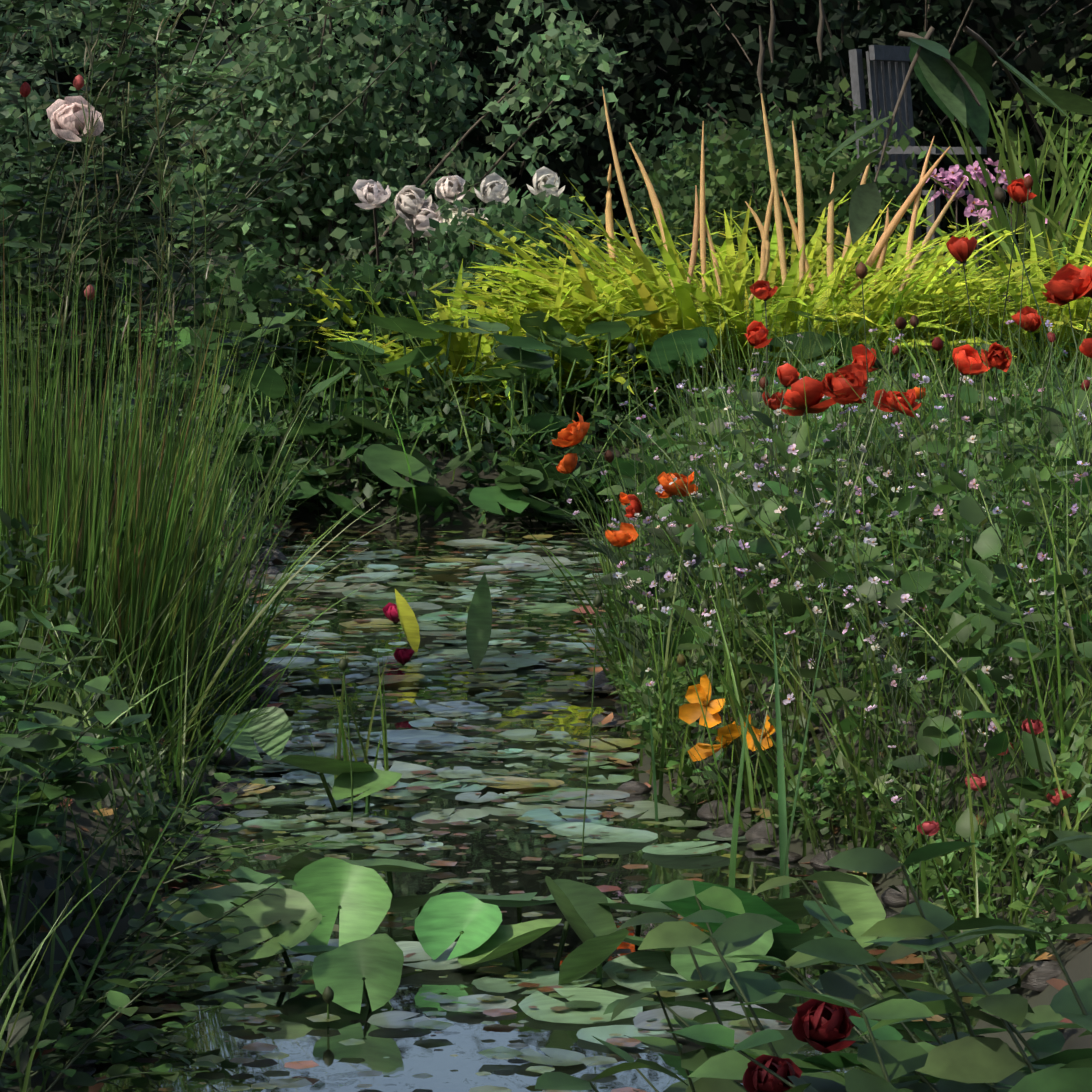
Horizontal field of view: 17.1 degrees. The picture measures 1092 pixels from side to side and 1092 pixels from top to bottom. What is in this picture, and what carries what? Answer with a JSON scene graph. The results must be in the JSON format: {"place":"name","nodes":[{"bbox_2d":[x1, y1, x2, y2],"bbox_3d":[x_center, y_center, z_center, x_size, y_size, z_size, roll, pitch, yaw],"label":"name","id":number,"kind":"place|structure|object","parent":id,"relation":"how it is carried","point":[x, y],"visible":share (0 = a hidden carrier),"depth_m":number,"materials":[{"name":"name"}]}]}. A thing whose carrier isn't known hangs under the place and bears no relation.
{"place":"outdoors","nodes":[
{"label":"outdoors","id":0,"kind":"place"},
{"bbox_2d":[0,0,423,515],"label":"shrub","id":1,"kind":"object","parent":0,"point":[111,160],"depth_m":7.06,"materials":[{"name":"green plant"}]},
{"bbox_2d":[83,523,980,1091],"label":"pond water","id":2,"kind":"structure","parent":0,"point":[295,1033],"depth_m":5.63,"materials":[{"name":"black liquid"}]},
{"bbox_2d":[210,594,805,1026],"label":"aquatic plant stems","id":3,"kind":"object","parent":2,"relation":"in","point":[404,654],"visible":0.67,"depth_m":6.14,"materials":[{"name":"green plant"}]},
{"bbox_2d":[157,572,885,1013],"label":"raised lily leaves","id":4,"kind":"object","parent":2,"relation":"on","point":[359,894],"visible":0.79,"depth_m":4.99,"materials":[{"name":"green plant"}]},
{"bbox_2d":[112,526,933,1091],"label":"lily pads","id":5,"kind":"object","parent":2,"relation":"on","point":[632,970],"visible":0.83,"depth_m":6.38,"materials":[{"name":"green plant"}]},
{"bbox_2d":[0,248,1091,1091],"bbox_3d":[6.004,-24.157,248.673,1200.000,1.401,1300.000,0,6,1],"label":"ground","id":6,"kind":"structure","parent":0,"point":[1076,960],"depth_m":5.76,"materials":[{"name":"soil"}]},
{"bbox_2d":[0,350,299,1091],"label":"bank leaves","id":7,"kind":"object","parent":6,"relation":"on","point":[36,1000],"visible":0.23,"depth_m":5.56,"materials":[{"name":"green plant"}]},
{"bbox_2d":[0,357,339,1091],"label":"bank grass","id":8,"kind":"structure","parent":6,"relation":"on","point":[25,1085],"depth_m":5.76,"materials":[{"name":"green plant"}]},
{"bbox_2d":[0,610,363,1091],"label":"shrub","id":9,"kind":"object","parent":6,"relation":"on","point":[61,739],"depth_m":4.56,"materials":[{"name":"green plant"}]},
{"bbox_2d":[0,8,407,825],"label":"reed clump","id":10,"kind":"object","parent":6,"relation":"on","point":[34,496],"visible":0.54,"depth_m":6.44,"materials":[{"name":"green plant"}]},
{"bbox_2d":[106,316,858,509],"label":"plant stems","id":11,"kind":"object","parent":6,"relation":"on","point":[524,387],"visible":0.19,"depth_m":11.79,"materials":[{"name":"green plant"}]},
{"bbox_2d":[0,520,1065,1084],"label":"bank stones","id":12,"kind":"object","parent":6,"relation":"on","point":[1040,974],"visible":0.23,"depth_m":5.86,"materials":[{"name":"grey stone"}]},
{"bbox_2d":[0,0,1091,421],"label":"garden shrub","id":13,"kind":"object","parent":6,"relation":"on","point":[736,168],"depth_m":15.45,"materials":[{"name":"green plant"}]},
{"bbox_2d":[0,254,1091,531],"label":"leafy plants","id":14,"kind":"object","parent":6,"relation":"on","point":[386,458],"visible":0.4,"depth_m":11.57,"materials":[{"name":"green plant"}]},
{"bbox_2d":[0,0,1091,257],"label":"woodland","id":15,"kind":"object","parent":6,"relation":"on","point":[692,46],"visible":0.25,"depth_m":19.74,"materials":[{"name":"green plant"}]},
{"bbox_2d":[0,486,1091,1091],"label":"pebbles","id":16,"kind":"object","parent":6,"relation":"on","point":[1054,982],"visible":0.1,"depth_m":5.74,"materials":[{"name":"grey stone"}]},
{"bbox_2d":[5,0,1091,253],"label":"trunks","id":17,"kind":"object","parent":6,"relation":"on","point":[767,90],"visible":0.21,"depth_m":19.32,"materials":[{"name":"brown plant"}]},
{"bbox_2d":[253,176,1091,448],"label":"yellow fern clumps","id":18,"kind":"object","parent":6,"relation":"on","point":[577,306],"visible":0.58,"depth_m":12.52,"materials":[{"name":"yellow plant"}]},
{"bbox_2d":[345,158,1059,422],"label":"garden flowers","id":19,"kind":"object","parent":6,"relation":"on","point":[414,209],"visible":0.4,"depth_m":14.61,"materials":[{"name":"white plant"}]},
{"bbox_2d":[704,293,865,323],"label":"flower spike stems","id":20,"kind":"object","parent":6,"relation":"on","point":[750,313],"visible":0.06,"depth_m":13.20,"materials":[{"name":"green plant"}]},
{"bbox_2d":[602,87,966,300],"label":"flower spikes","id":21,"kind":"object","parent":20,"relation":"attached to","point":[880,249],"visible":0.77,"depth_m":13.20,"materials":[{"name":"beige plant"}]},
{"bbox_2d":[520,265,1091,979],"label":"stems","id":22,"kind":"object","parent":6,"relation":"on","point":[744,771],"depth_m":6.00,"materials":[{"name":"green plant"}]},
{"bbox_2d":[522,175,1091,988],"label":"flowers","id":23,"kind":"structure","parent":6,"relation":"on","point":[1001,958],"depth_m":6.12,"materials":[{"name":"green plant"}]},
{"bbox_2d":[535,830,1091,1091],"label":"plant","id":24,"kind":"object","parent":6,"relation":"on","point":[965,1062],"depth_m":2.40,"materials":[{"name":"green plant"}]},
{"bbox_2d":[757,0,1044,182],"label":"tree","id":25,"kind":"object","parent":6,"relation":"on","point":[966,30],"visible":0.94,"depth_m":4.15,"materials":[{"name":"green plant"}]},
{"bbox_2d":[809,36,1091,244],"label":"leaves","id":26,"kind":"object","parent":25,"relation":"attached to","point":[945,87],"visible":0.98,"depth_m":4.08,"materials":[{"name":"green plant"}]},
{"bbox_2d":[849,45,986,271],"bbox_3d":[1.770,-1.815,17.374,0.501,1.136,0.440,5,7,39],"label":"garden chair","id":27,"kind":"object","parent":6,"relation":"on","point":[887,65],"visible":0.46,"depth_m":17.37,"materials":[{"name":"grey wood"}]}
]}

